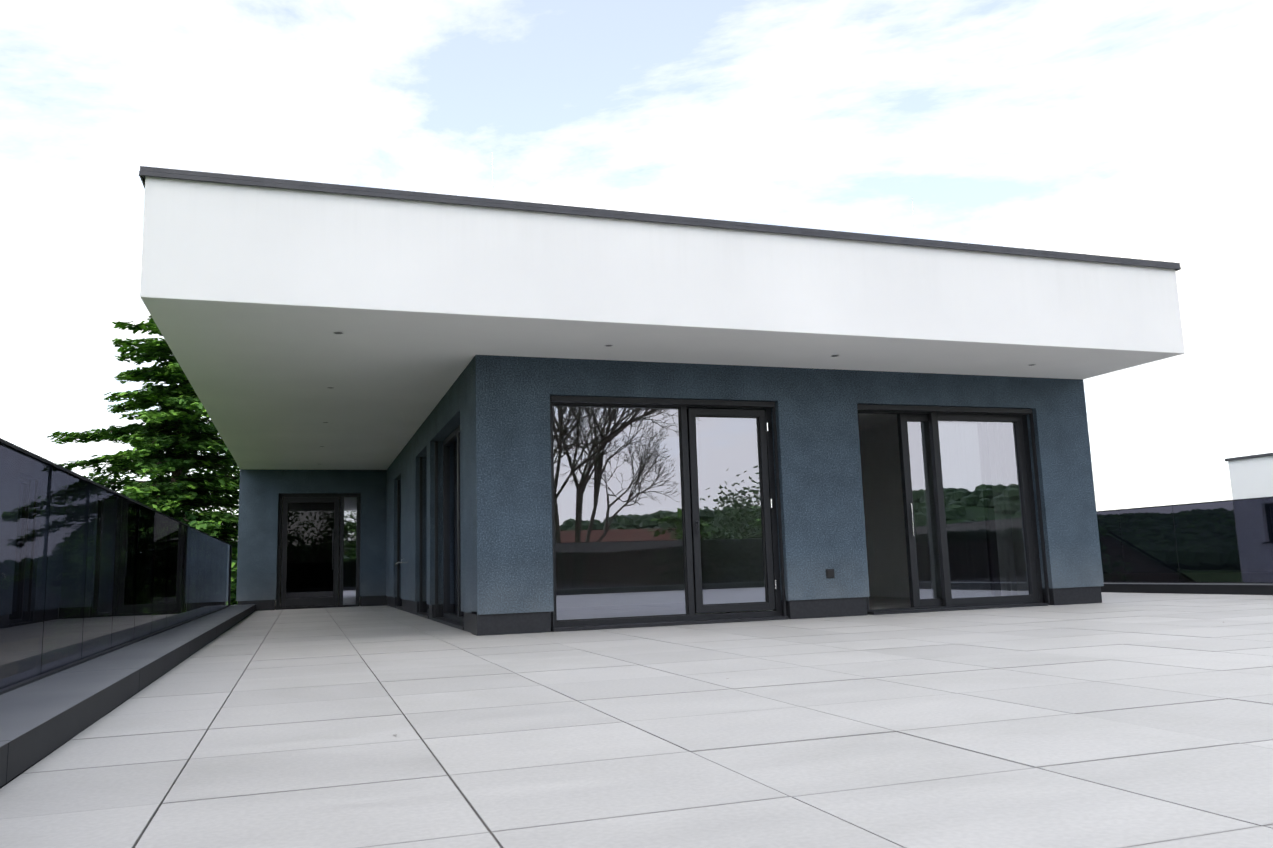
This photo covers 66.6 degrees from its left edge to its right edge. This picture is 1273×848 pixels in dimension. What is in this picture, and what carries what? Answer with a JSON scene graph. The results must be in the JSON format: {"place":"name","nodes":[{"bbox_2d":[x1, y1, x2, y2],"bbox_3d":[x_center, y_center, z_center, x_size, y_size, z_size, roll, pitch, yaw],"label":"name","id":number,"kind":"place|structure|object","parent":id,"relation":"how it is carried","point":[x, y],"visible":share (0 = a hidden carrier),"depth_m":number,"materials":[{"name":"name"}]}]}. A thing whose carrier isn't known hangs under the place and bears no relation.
{"place":"outdoors","nodes":[
{"label":"outdoors","id":0,"kind":"place"},
{"bbox_2d":[47,315,239,604],"bbox_3d":[-15.943,3.682,33.254,11.448,17.663,15.692,9,-14,-52],"label":"fir tree","id":1,"kind":"object","parent":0,"point":[171,399],"depth_m":32.91,"materials":[{"name":"green plant"}]},
{"bbox_2d":[275,421,910,613],"bbox_3d":[-1.624,1.788,17.020,9.600,2.750,13.700,1,-9,-19],"label":"house interior","id":2,"kind":"object","parent":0,"point":[888,577],"depth_m":15.48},
{"bbox_2d":[0,0,1272,514],"label":"sky","id":3,"kind":"structure","parent":0,"point":[1005,123],"materials":[{"name":"white"}]},
{"bbox_3d":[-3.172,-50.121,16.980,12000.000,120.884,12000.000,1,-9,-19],"label":"terrain","id":4,"kind":"structure","parent":0,"visible":0},
{"bbox_2d":[1225,453,1272,499],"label":"neighbouring building","id":5,"kind":"structure","parent":4,"relation":"on","point":[1251,476],"depth_m":20.76,"materials":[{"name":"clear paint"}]},
{"bbox_3d":[2.043,5.803,10.389,13.840,6.640,28.370,1,-9,-19],"label":"building lower storey","id":6,"kind":"object","parent":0,"visible":0},
{"bbox_2d":[0,592,1118,788],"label":"terrace substrate","id":7,"kind":"object","parent":6,"relation":"on","point":[116,707],"depth_m":4.15,"materials":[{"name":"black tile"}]},
{"bbox_2d":[0,592,1272,847],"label":"terrace floor tiles","id":8,"kind":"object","parent":7,"relation":"on","point":[1128,720],"visible":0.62,"depth_m":3.44,"materials":[{"name":"grey tile"}]},
{"bbox_2d":[0,583,1272,787],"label":"terrace kerbs","id":9,"kind":"structure","parent":8,"relation":"on","point":[40,719],"depth_m":4.89,"materials":[{"name":"grey concrete"}]},
{"bbox_2d":[0,442,1272,688],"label":"glass balustrade","id":10,"kind":"object","parent":9,"relation":"on","point":[88,568],"visible":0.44,"depth_m":7.41,"materials":[{"name":"glass"}]},
{"bbox_2d":[0,438,1272,694],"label":"balustrade rail","id":11,"kind":"object","parent":10,"relation":"on","point":[26,682],"visible":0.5,"depth_m":7.08,"materials":[{"name":"metal"}]},
{"bbox_2d":[236,355,1103,614],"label":"stucco house walls","id":12,"kind":"structure","parent":8,"relation":"on","point":[496,408],"depth_m":10.76,"materials":[{"name":"grey paint"}]},
{"bbox_2d":[395,558,407,566],"bbox_3d":[-3.760,2.222,15.521,0.196,0.137,0.060,1,-9,-19],"label":"house garden tap","id":13,"kind":"object","parent":12,"relation":"attached to","point":[401,562],"visible":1,"depth_m":15.52,"materials":[{"name":"grey metal"}]},
{"bbox_2d":[140,176,1184,469],"bbox_3d":[-1.441,-0.177,16.593,10.400,1.000,16.000,1,-9,-19],"label":"roof overhang","id":14,"kind":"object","parent":12,"relation":"on","point":[254,298],"depth_m":9.13,"materials":[{"name":"white paint"}]},
{"bbox_2d":[139,166,1180,270],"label":"roof edge trim","id":15,"kind":"structure","parent":14,"relation":"on","point":[144,171],"depth_m":8.68,"materials":[{"name":"grey metal"}]},
{"bbox_2d":[319,332,1035,446],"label":"recessed ceiling lights","id":16,"kind":"object","parent":14,"relation":"in","point":[604,345],"visible":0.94,"depth_m":10.26},
{"bbox_2d":[276,395,1049,631],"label":"window frames","id":17,"kind":"structure","parent":12,"relation":"in","point":[760,411],"depth_m":11.25,"materials":[{"name":"black metal"}]},
{"bbox_2d":[286,405,1030,619],"bbox_3d":[-2.290,1.576,14.058,4.909,2.265,13.897,9,-14,-52],"label":"window glass","id":18,"kind":"object","parent":17,"relation":"in","point":[619,545],"visible":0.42,"depth_m":10.50,"materials":[{"name":"clear glass"}]},
{"bbox_2d":[238,586,1101,635],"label":"wall plinth","id":19,"kind":"structure","parent":12,"relation":"attached to","point":[503,624],"depth_m":10.55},
{"bbox_2d":[826,569,834,577],"bbox_3d":[2.114,1.630,10.568,0.100,0.100,0.020,1,-9,-19],"label":"electrical outlet","id":20,"kind":"object","parent":12,"relation":"attached to","point":[829,573],"visible":1,"depth_m":10.56,"materials":[{"name":"grey plastic"}]}
]}

